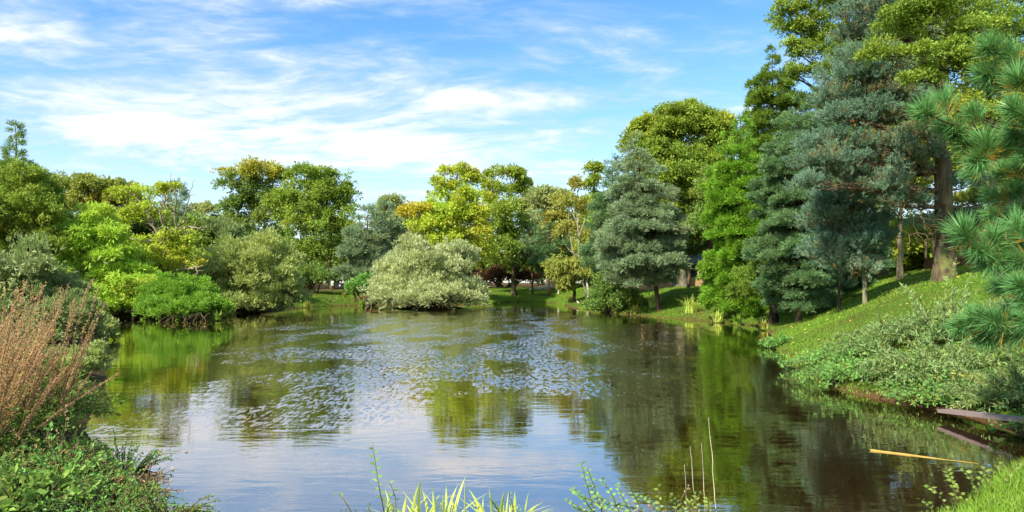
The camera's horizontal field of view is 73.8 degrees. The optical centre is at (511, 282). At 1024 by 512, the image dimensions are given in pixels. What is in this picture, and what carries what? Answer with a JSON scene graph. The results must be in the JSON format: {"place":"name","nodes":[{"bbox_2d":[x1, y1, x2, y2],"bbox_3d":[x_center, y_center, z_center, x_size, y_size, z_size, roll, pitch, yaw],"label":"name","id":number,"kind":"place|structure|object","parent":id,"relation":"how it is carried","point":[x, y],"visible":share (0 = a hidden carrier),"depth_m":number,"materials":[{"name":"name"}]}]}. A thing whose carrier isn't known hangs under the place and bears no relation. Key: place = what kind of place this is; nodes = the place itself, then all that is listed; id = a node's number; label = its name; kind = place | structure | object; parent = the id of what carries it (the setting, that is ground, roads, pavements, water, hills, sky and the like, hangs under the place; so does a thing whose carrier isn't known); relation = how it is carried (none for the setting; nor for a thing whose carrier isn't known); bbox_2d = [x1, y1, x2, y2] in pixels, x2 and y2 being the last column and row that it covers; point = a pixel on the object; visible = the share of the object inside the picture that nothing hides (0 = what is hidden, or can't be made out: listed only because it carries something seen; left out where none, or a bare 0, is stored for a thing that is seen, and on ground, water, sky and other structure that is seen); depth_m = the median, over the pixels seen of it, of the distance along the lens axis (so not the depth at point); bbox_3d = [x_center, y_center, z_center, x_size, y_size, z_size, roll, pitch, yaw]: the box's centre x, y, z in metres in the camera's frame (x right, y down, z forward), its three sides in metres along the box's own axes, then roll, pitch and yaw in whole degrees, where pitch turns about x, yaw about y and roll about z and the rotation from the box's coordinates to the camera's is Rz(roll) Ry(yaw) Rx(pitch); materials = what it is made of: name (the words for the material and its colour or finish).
{"place":"outdoors","nodes":[
{"label":"outdoors","id":0,"kind":"place"},
{"bbox_2d":[0,265,1023,511],"bbox_3d":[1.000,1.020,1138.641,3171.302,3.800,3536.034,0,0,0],"label":"ground","id":1,"kind":"structure","parent":0,"point":[898,305],"depth_m":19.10,"materials":[{"name":"green plant"}]},
{"bbox_2d":[0,282,54,454],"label":"dock plant","id":2,"kind":"object","parent":1,"relation":"on","point":[9,379],"visible":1,"depth_m":6.12,"materials":[{"name":"brown plant"}]},
{"bbox_2d":[0,438,55,483],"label":"herb","id":3,"kind":"object","parent":1,"relation":"on","point":[7,456],"visible":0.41,"depth_m":5.81,"materials":[{"name":"green plant"}]},
{"bbox_2d":[0,279,77,413],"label":"dock plant","id":4,"kind":"object","parent":1,"relation":"on","point":[18,355],"visible":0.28,"depth_m":7.58,"materials":[{"name":"brown plant"}]},
{"bbox_2d":[0,157,78,259],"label":"oak tree","id":5,"kind":"object","parent":1,"relation":"on","point":[26,220],"visible":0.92,"depth_m":36.80,"materials":[{"name":"green plant"}]},
{"bbox_2d":[0,280,80,437],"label":"dock plant","id":6,"kind":"object","parent":1,"relation":"on","point":[28,368],"visible":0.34,"depth_m":7.12,"materials":[{"name":"brown plant"}]},
{"bbox_2d":[0,120,84,276],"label":"larch tree","id":7,"kind":"object","parent":1,"relation":"on","point":[4,243],"visible":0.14,"depth_m":39.81,"materials":[{"name":"green plant"}]},
{"bbox_2d":[0,377,88,440],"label":"privet shrub","id":8,"kind":"object","parent":1,"relation":"on","point":[18,419],"visible":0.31,"depth_m":7.18,"materials":[{"name":"green plant"}]},
{"bbox_2d":[0,459,105,511],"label":"herb","id":9,"kind":"object","parent":1,"relation":"on","point":[14,497],"visible":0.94,"depth_m":5.18,"materials":[{"name":"green plant"}]},
{"bbox_2d":[0,247,107,368],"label":"privet shrub","id":10,"kind":"object","parent":1,"relation":"on","point":[13,280],"visible":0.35,"depth_m":10.36,"materials":[{"name":"green plant"}]},
{"bbox_2d":[0,231,110,342],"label":"willow bush","id":11,"kind":"object","parent":1,"relation":"on","point":[54,279],"visible":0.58,"depth_m":18.81,"materials":[{"name":"green plant"}]},
{"bbox_2d":[6,285,106,444],"bbox_3d":[-5.039,0.903,7.381,1.518,1.771,1.145,0,0,32],"label":"dock plant","id":12,"kind":"object","parent":1,"relation":"on","point":[69,385],"visible":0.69,"depth_m":7.55,"materials":[{"name":"brown plant"}]},
{"bbox_2d":[0,412,117,462],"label":"herb","id":13,"kind":"object","parent":1,"relation":"on","point":[33,437],"visible":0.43,"depth_m":6.65,"materials":[{"name":"green plant"}]},
{"bbox_2d":[0,279,118,459],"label":"dock plant","id":14,"kind":"object","parent":1,"relation":"on","point":[15,384],"visible":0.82,"depth_m":6.68,"materials":[{"name":"brown plant"}]},
{"bbox_2d":[2,335,116,381],"bbox_3d":[-9.102,1.637,13.479,2.383,1.135,1.746,0,0,17],"label":"willow bush","id":15,"kind":"object","parent":1,"relation":"on","point":[96,357],"visible":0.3,"depth_m":13.37,"materials":[{"name":"green plant"}]},
{"bbox_2d":[7,405,114,474],"bbox_3d":[-4.105,1.467,6.168,0.890,0.728,0.896,0,0,0],"label":"herb","id":16,"kind":"object","parent":1,"relation":"on","point":[61,457],"visible":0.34,"depth_m":6.19,"materials":[{"name":"green plant"}]},
{"bbox_2d":[1,315,131,420],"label":"privet shrub","id":17,"kind":"object","parent":1,"relation":"on","point":[93,402],"visible":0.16,"depth_m":8.50,"materials":[{"name":"green plant"}]},
{"bbox_2d":[1,421,138,490],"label":"herb","id":18,"kind":"object","parent":1,"relation":"on","point":[90,463],"visible":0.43,"depth_m":5.94,"materials":[{"name":"green plant"}]},
{"bbox_2d":[39,200,159,311],"bbox_3d":[-23.389,-1.458,38.945,7.196,6.554,4.531,0,0,0],"label":"lime tree","id":19,"kind":"object","parent":1,"relation":"on","point":[96,236],"visible":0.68,"depth_m":38.25,"materials":[{"name":"green plant"}]},
{"bbox_2d":[53,170,146,233],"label":"oak tree","id":20,"kind":"object","parent":1,"relation":"on","point":[90,186],"visible":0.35,"depth_m":51.18,"materials":[{"name":"green plant"}]},
{"bbox_2d":[24,475,179,511],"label":"herb","id":21,"kind":"object","parent":1,"relation":"on","point":[72,506],"visible":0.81,"depth_m":5.13,"materials":[{"name":"green plant"}]},
{"bbox_2d":[99,310,122,340],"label":"willow bush","id":22,"kind":"object","parent":1,"relation":"on","point":[111,323],"visible":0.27,"depth_m":23.44,"materials":[{"name":"green plant"}]},
{"bbox_2d":[46,450,183,504],"bbox_3d":[-3.297,1.688,5.691,1.045,0.460,1.060,0,0,0],"label":"herb","id":23,"kind":"object","parent":1,"relation":"on","point":[141,487],"visible":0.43,"depth_m":5.66,"materials":[{"name":"green plant"}]},
{"bbox_2d":[96,270,159,317],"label":"maple tree","id":24,"kind":"object","parent":1,"relation":"on","point":[125,283],"visible":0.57,"depth_m":38.04,"materials":[{"name":"green plant"}]},
{"bbox_2d":[82,429,173,473],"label":"herb","id":25,"kind":"object","parent":1,"relation":"on","point":[144,462],"visible":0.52,"depth_m":7.21,"materials":[{"name":"green plant"}]},
{"bbox_2d":[77,449,184,494],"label":"herb","id":26,"kind":"object","parent":1,"relation":"on","point":[140,479],"visible":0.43,"depth_m":6.18,"materials":[{"name":"green plant"}]},
{"bbox_2d":[127,214,177,243],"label":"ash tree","id":27,"kind":"object","parent":1,"relation":"on","point":[138,228],"visible":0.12,"depth_m":55.52,"materials":[{"name":"green plant"}]},
{"bbox_2d":[80,483,228,511],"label":"herb","id":28,"kind":"object","parent":1,"relation":"on","point":[191,508],"visible":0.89,"depth_m":5.26,"materials":[{"name":"green plant"}]},
{"bbox_2d":[102,173,212,280],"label":"oak tree","id":29,"kind":"object","parent":1,"relation":"on","point":[170,258],"visible":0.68,"depth_m":42.77,"materials":[{"name":"green plant"}]},
{"bbox_2d":[160,177,194,225],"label":"pine tree","id":30,"kind":"object","parent":1,"relation":"on","point":[183,193],"visible":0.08,"depth_m":59.66,"materials":[{"name":"green plant"}]},
{"bbox_2d":[132,271,235,320],"bbox_3d":[-18.068,1.131,37.400,5.897,3.781,4.750,0,0,33],"label":"round bush","id":31,"kind":"object","parent":1,"relation":"on","point":[184,295],"visible":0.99,"depth_m":36.51,"materials":[{"name":"green plant"}]},
{"bbox_2d":[180,200,225,220],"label":"ash tree","id":32,"kind":"object","parent":1,"relation":"on","point":[208,207],"visible":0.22,"depth_m":76.99,"materials":[{"name":"green plant"}]},
{"bbox_2d":[181,214,252,262],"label":"willow bush","id":33,"kind":"object","parent":1,"relation":"on","point":[226,226],"visible":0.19,"depth_m":52.63,"materials":[{"name":"green plant"}]},
{"bbox_2d":[177,226,313,311],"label":"willow bush","id":34,"kind":"object","parent":1,"relation":"on","point":[267,278],"visible":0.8,"depth_m":44.92,"materials":[{"name":"green plant"}]},
{"bbox_2d":[210,154,301,251],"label":"oak tree","id":35,"kind":"object","parent":1,"relation":"on","point":[253,173],"visible":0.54,"depth_m":74.71,"materials":[{"name":"green plant"}]},
{"bbox_2d":[260,160,362,289],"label":"oak tree","id":36,"kind":"object","parent":1,"relation":"on","point":[322,218],"visible":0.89,"depth_m":69.12,"materials":[{"name":"green plant"}]},
{"bbox_2d":[294,262,336,293],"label":"laurel bush","id":37,"kind":"object","parent":1,"relation":"on","point":[311,274],"visible":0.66,"depth_m":62.34,"materials":[{"name":"green plant"}]},
{"bbox_2d":[329,203,390,282],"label":"pine tree","id":38,"kind":"object","parent":1,"relation":"on","point":[359,247],"visible":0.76,"depth_m":64.91,"materials":[{"name":"green plant"}]},
{"bbox_2d":[344,270,377,304],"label":"round bush","id":39,"kind":"object","parent":1,"relation":"on","point":[358,281],"visible":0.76,"depth_m":59.56,"materials":[{"name":"green plant"}]},
{"bbox_2d":[369,442,399,511],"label":"willow sprig","id":40,"kind":"object","parent":1,"relation":"on","point":[374,472],"visible":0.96,"depth_m":4.88,"materials":[{"name":"green plant"}]},
{"bbox_2d":[368,198,405,253],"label":"pine tree","id":41,"kind":"object","parent":1,"relation":"on","point":[395,226],"visible":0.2,"depth_m":75.32,"materials":[{"name":"green plant"}]},
{"bbox_2d":[368,192,428,242],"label":"ash tree","id":42,"kind":"object","parent":1,"relation":"on","point":[396,199],"visible":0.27,"depth_m":91.23,"materials":[{"name":"green plant"}]},
{"bbox_2d":[356,232,492,309],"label":"silver willow","id":43,"kind":"object","parent":1,"relation":"on","point":[418,275],"visible":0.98,"depth_m":50.35,"materials":[{"name":"green plant"}]},
{"bbox_2d":[370,477,483,511],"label":"iris plant","id":44,"kind":"object","parent":1,"relation":"on","point":[433,508],"visible":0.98,"depth_m":4.74,"materials":[{"name":"green plant"}]},
{"bbox_2d":[394,160,497,270],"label":"oak tree","id":45,"kind":"object","parent":1,"relation":"on","point":[456,210],"visible":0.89,"depth_m":63.10,"materials":[{"name":"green plant"}]},
{"bbox_2d":[460,188,501,284],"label":"maple tree","id":46,"kind":"object","parent":1,"relation":"on","point":[489,196],"visible":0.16,"depth_m":79.76,"materials":[{"name":"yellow plant"}]},
{"bbox_2d":[102,227,896,285],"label":"distant woods","id":47,"kind":"object","parent":1,"relation":"on","point":[542,279],"visible":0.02,"depth_m":107.28,"materials":[{"name":"green plant"}]},
{"bbox_2d":[453,489,554,511],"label":"iris plant","id":48,"kind":"object","parent":1,"relation":"on","point":[479,507],"visible":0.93,"depth_m":4.81,"materials":[{"name":"green plant"}]},
{"bbox_2d":[476,163,534,295],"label":"oak tree","id":49,"kind":"object","parent":1,"relation":"on","point":[503,210],"visible":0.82,"depth_m":73.21,"materials":[{"name":"green plant"}]},
{"bbox_2d":[471,263,541,287],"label":"copper hedge","id":50,"kind":"object","parent":1,"relation":"on","point":[499,273],"visible":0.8,"depth_m":85.45,"materials":[{"name":"brown plant"}]},
{"bbox_2d":[506,208,551,294],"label":"pine tree","id":51,"kind":"object","parent":1,"relation":"on","point":[523,235],"visible":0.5,"depth_m":73.54,"materials":[{"name":"green plant"}]},
{"bbox_2d":[504,182,576,284],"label":"ash tree","id":52,"kind":"object","parent":1,"relation":"on","point":[534,198],"visible":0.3,"depth_m":94.35,"materials":[{"name":"green plant"}]},
{"bbox_2d":[524,210,573,295],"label":"pine tree","id":53,"kind":"object","parent":1,"relation":"on","point":[541,250],"visible":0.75,"depth_m":71.24,"materials":[{"name":"green plant"}]},
{"bbox_2d":[80,187,1020,276],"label":"woodland undergrowth","id":54,"kind":"object","parent":1,"relation":"on","point":[913,259],"visible":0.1,"depth_m":40.06,"materials":[{"name":"green plant"}]},
{"bbox_2d":[538,190,582,293],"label":"birch tree","id":55,"kind":"object","parent":1,"relation":"on","point":[561,213],"visible":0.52,"depth_m":71.45,"materials":[{"name":"green plant"}]},
{"bbox_2d":[540,250,602,302],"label":"weeping tree","id":56,"kind":"object","parent":1,"relation":"on","point":[565,274],"visible":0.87,"depth_m":59.09,"materials":[{"name":"green plant"}]},
{"bbox_2d":[554,173,592,297],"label":"birch tree","id":57,"kind":"object","parent":1,"relation":"on","point":[564,201],"visible":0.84,"depth_m":58.80,"materials":[{"name":"green plant"}]},
{"bbox_2d":[579,159,608,287],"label":"oak tree","id":58,"kind":"object","parent":1,"relation":"on","point":[596,167],"visible":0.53,"depth_m":69.54,"materials":[{"name":"green plant"}]},
{"bbox_2d":[577,153,630,274],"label":"pine tree","id":59,"kind":"object","parent":1,"relation":"on","point":[587,252],"visible":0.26,"depth_m":49.66,"materials":[{"name":"green plant"}]},
{"bbox_2d":[564,461,657,511],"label":"leafy shrub","id":60,"kind":"object","parent":1,"relation":"on","point":[576,492],"visible":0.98,"depth_m":4.92,"materials":[{"name":"green plant"}]},
{"bbox_2d":[582,270,647,313],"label":"leafy shrub","id":61,"kind":"object","parent":1,"relation":"on","point":[615,296],"visible":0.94,"depth_m":43.84,"materials":[{"name":"green plant"}]},
{"bbox_2d":[591,130,693,310],"bbox_3d":[7.736,-3.637,41.002,6.210,10.952,6.519,0,0,0],"label":"scots pine","id":62,"kind":"object","parent":1,"relation":"on","point":[649,246],"visible":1,"depth_m":39.80,"materials":[{"name":"green plant"}]},
{"bbox_2d":[643,291,661,307],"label":"sedge tuft","id":63,"kind":"object","parent":1,"relation":"on","point":[651,301],"visible":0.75,"depth_m":42.08,"materials":[{"name":"green plant"}]},
{"bbox_2d":[621,255,701,286],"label":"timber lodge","id":64,"kind":"structure","parent":1,"relation":"on","point":[693,273],"depth_m":59.27,"materials":[{"name":"wood"}]},
{"bbox_2d":[615,96,743,286],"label":"oak tree","id":65,"kind":"object","parent":1,"relation":"on","point":[667,129],"visible":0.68,"depth_m":53.49,"materials":[{"name":"green plant"}]},
{"bbox_2d":[654,484,712,511],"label":"leafy shrub","id":66,"kind":"object","parent":1,"relation":"on","point":[689,502],"visible":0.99,"depth_m":4.68,"materials":[{"name":"green plant"}]},
{"bbox_2d":[680,297,698,313],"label":"sedge tuft","id":67,"kind":"object","parent":1,"relation":"on","point":[691,307],"visible":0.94,"depth_m":37.66,"materials":[{"name":"green plant"}]},
{"bbox_2d":[682,219,713,287],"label":"pine tree","id":68,"kind":"object","parent":1,"relation":"on","point":[691,250],"visible":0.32,"depth_m":48.39,"materials":[{"name":"green plant"}]},
{"bbox_2d":[672,164,734,282],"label":"oak tree","id":69,"kind":"object","parent":1,"relation":"on","point":[697,229],"visible":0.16,"depth_m":46.34,"materials":[{"name":"green plant"}]},
{"bbox_2d":[694,113,781,318],"bbox_3d":[11.323,-3.286,33.964,4.402,10.240,4.327,0,0,0],"label":"cypress tree","id":70,"kind":"object","parent":1,"relation":"on","point":[726,195],"visible":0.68,"depth_m":33.42,"materials":[{"name":"green plant"}]},
{"bbox_2d":[724,245,788,325],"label":"young tree","id":71,"kind":"object","parent":1,"relation":"on","point":[742,287],"visible":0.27,"depth_m":29.56,"materials":[{"name":"green plant"}]},
{"bbox_2d":[730,43,806,259],"bbox_3d":[14.129,-6.208,36.902,4.368,13.636,4.780,0,0,0],"label":"hemlock tree","id":72,"kind":"object","parent":1,"relation":"on","point":[760,93],"visible":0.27,"depth_m":36.34,"materials":[{"name":"green plant"}]},
{"bbox_2d":[757,331,792,347],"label":"waterside herb","id":73,"kind":"object","parent":1,"relation":"on","point":[770,342],"visible":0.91,"depth_m":20.77,"materials":[{"name":"green plant"}]},
{"bbox_2d":[778,225,805,320],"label":"sapling","id":74,"kind":"object","parent":1,"relation":"on","point":[790,228],"visible":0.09,"depth_m":27.21,"materials":[{"name":"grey plant"}]},
{"bbox_2d":[740,94,857,322],"bbox_3d":[11.332,-2.884,26.951,4.496,9.160,4.533,0,0,0],"label":"pine tree","id":75,"kind":"object","parent":1,"relation":"on","point":[775,247],"visible":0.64,"depth_m":26.39,"materials":[{"name":"green plant"}]},
{"bbox_2d":[626,264,982,342],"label":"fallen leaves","id":76,"kind":"object","parent":1,"relation":"on","point":[858,298],"visible":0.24,"depth_m":22.58,"materials":[{"name":"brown plant"}]},
{"bbox_2d":[774,333,892,370],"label":"shrub","id":77,"kind":"object","parent":1,"relation":"on","point":[827,356],"visible":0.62,"depth_m":15.12,"materials":[{"name":"green plant"}]},
{"bbox_2d":[813,223,856,311],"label":"sapling","id":78,"kind":"object","parent":1,"relation":"on","point":[838,298],"visible":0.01,"depth_m":23.93,"materials":[{"name":"brown plant"}]},
{"bbox_2d":[784,348,895,387],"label":"shrub","id":79,"kind":"object","parent":1,"relation":"on","point":[829,371],"visible":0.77,"depth_m":13.09,"materials":[{"name":"green plant"}]},
{"bbox_2d":[784,74,896,289],"bbox_3d":[14.128,-4.229,30.010,4.910,10.013,5.313,0,0,0],"label":"pine tree","id":80,"kind":"object","parent":1,"relation":"on","point":[886,251],"visible":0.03,"depth_m":29.01,"materials":[{"name":"green plant"}]},
{"bbox_2d":[762,0,933,204],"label":"oak tree","id":81,"kind":"object","parent":1,"relation":"on","point":[812,38],"visible":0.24,"depth_m":37.54,"materials":[{"name":"green plant"}]},
{"bbox_2d":[792,180,905,303],"bbox_3d":[11.047,-1.415,22.474,3.588,4.666,2.837,0,0,0],"label":"blue pine","id":82,"kind":"object","parent":1,"relation":"on","point":[844,246],"visible":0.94,"depth_m":22.15,"materials":[{"name":"grey plant"}]},
{"bbox_2d":[813,313,931,356],"bbox_3d":[8.129,1.153,15.220,2.570,1.041,2.698,0,0,0],"label":"willow shrub","id":83,"kind":"object","parent":1,"relation":"on","point":[872,335],"visible":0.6,"depth_m":14.89,"materials":[{"name":"green plant"}]},
{"bbox_2d":[780,0,1019,281],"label":"blue pine","id":84,"kind":"object","parent":1,"relation":"on","point":[903,152],"visible":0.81,"depth_m":20.27,"materials":[{"name":"plant"}]},
{"bbox_2d":[874,117,961,279],"bbox_3d":[16.125,-3.388,27.200,4.032,6.884,3.200,0,0,0],"label":"oak tree","id":85,"kind":"object","parent":1,"relation":"on","point":[900,270],"visible":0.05,"depth_m":26.92,"materials":[{"name":"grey plant"}]},
{"bbox_2d":[813,0,1023,276],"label":"oak tree","id":86,"kind":"object","parent":1,"relation":"on","point":[1015,35],"visible":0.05,"depth_m":32.68,"materials":[{"name":"green plant"}]},
{"bbox_2d":[876,364,982,407],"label":"waterside herb","id":87,"kind":"object","parent":1,"relation":"on","point":[922,395],"visible":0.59,"depth_m":10.90,"materials":[{"name":"green plant"}]},
{"bbox_2d":[851,306,1022,387],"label":"willow shrub","id":88,"kind":"object","parent":1,"relation":"on","point":[921,360],"visible":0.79,"depth_m":11.68,"materials":[{"name":"green plant"}]},
{"bbox_2d":[852,0,1023,281],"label":"beech tree","id":89,"kind":"object","parent":1,"relation":"on","point":[911,17],"visible":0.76,"depth_m":16.80,"materials":[{"name":"green plant"}]},
{"bbox_2d":[864,256,1013,345],"bbox_3d":[8.929,0.401,14.204,2.744,1.879,2.845,0,0,16],"label":"willow shrub","id":90,"kind":"object","parent":1,"relation":"on","point":[938,332],"visible":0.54,"depth_m":14.10,"materials":[{"name":"green plant"}]},
{"bbox_2d":[895,58,1023,250],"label":"oak tree","id":91,"kind":"object","parent":1,"relation":"on","point":[964,197],"visible":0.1,"depth_m":25.63,"materials":[{"name":"green plant"}]},
{"bbox_2d":[901,23,1023,354],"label":"long needled pine","id":92,"kind":"object","parent":1,"relation":"on","point":[981,146],"visible":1,"depth_m":7.12,"materials":[{"name":"green plant"}]},
{"bbox_2d":[916,462,1021,508],"bbox_3d":[4.046,1.795,6.010,0.960,0.487,0.189,0,0,0],"label":"bramble sprig","id":93,"kind":"object","parent":1,"relation":"on","point":[969,474],"visible":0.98,"depth_m":6.00,"materials":[{"name":"green plant"}]},
{"bbox_2d":[920,228,1020,268],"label":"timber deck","id":94,"kind":"structure","parent":1,"relation":"on","point":[929,263],"depth_m":30.07,"materials":[{"name":"brown wood"}]},
{"bbox_2d":[926,341,1023,412],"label":"willow shrub","id":95,"kind":"object","parent":1,"relation":"on","point":[997,391],"visible":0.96,"depth_m":10.08,"materials":[{"name":"green plant"}]},
{"bbox_2d":[931,455,1023,511],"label":"grass","id":96,"kind":"structure","parent":1,"relation":"on","point":[995,490],"depth_m":5.76,"materials":[{"name":"green plant"}]},
{"bbox_2d":[950,330,1023,381],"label":"willow shrub","id":97,"kind":"object","parent":1,"relation":"on","point":[1016,353],"visible":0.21,"depth_m":11.35,"materials":[{"name":"green plant"}]},
{"bbox_2d":[988,406,1023,433],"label":"waterside herb","id":98,"kind":"object","parent":1,"relation":"on","point":[1010,423],"visible":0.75,"depth_m":8.79,"materials":[{"name":"green plant"}]},
{"bbox_2d":[0,0,1023,282],"label":"sky","id":99,"kind":"structure","parent":0,"point":[389,93],"materials":[{"name":"blue"}]},
{"bbox_2d":[84,302,1023,511],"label":"water","id":100,"kind":"structure","parent":0,"point":[538,402],"depth_m":9.97,"materials":[{"name":"blue liquid"}]},
{"bbox_2d":[159,313,209,321],"bbox_3d":[-16.642,1.803,34.927,2.454,0.513,1.028,0,0,0],"label":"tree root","id":101,"kind":"object","parent":100,"relation":"in","point":[196,314],"visible":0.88,"depth_m":34.95,"materials":[{"name":"brown plant"}]},
{"bbox_2d":[870,449,977,463],"bbox_3d":[4.710,2.005,7.839,1.055,0.045,0.031,0,0,33],"label":"bamboo pole","id":102,"kind":"object","parent":100,"relation":"in","point":[909,454],"visible":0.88,"depth_m":7.93,"materials":[{"name":"yellow wood"}]},
{"bbox_2d":[937,409,1023,422],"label":"wooden plank","id":103,"kind":"object","parent":100,"relation":"on","point":[983,415],"visible":1,"depth_m":9.27,"materials":[{"name":"grey wood"}]},
{"bbox_2d":[630,268,715,289],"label":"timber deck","id":104,"kind":"structure","parent":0,"point":[694,281],"depth_m":56.00,"materials":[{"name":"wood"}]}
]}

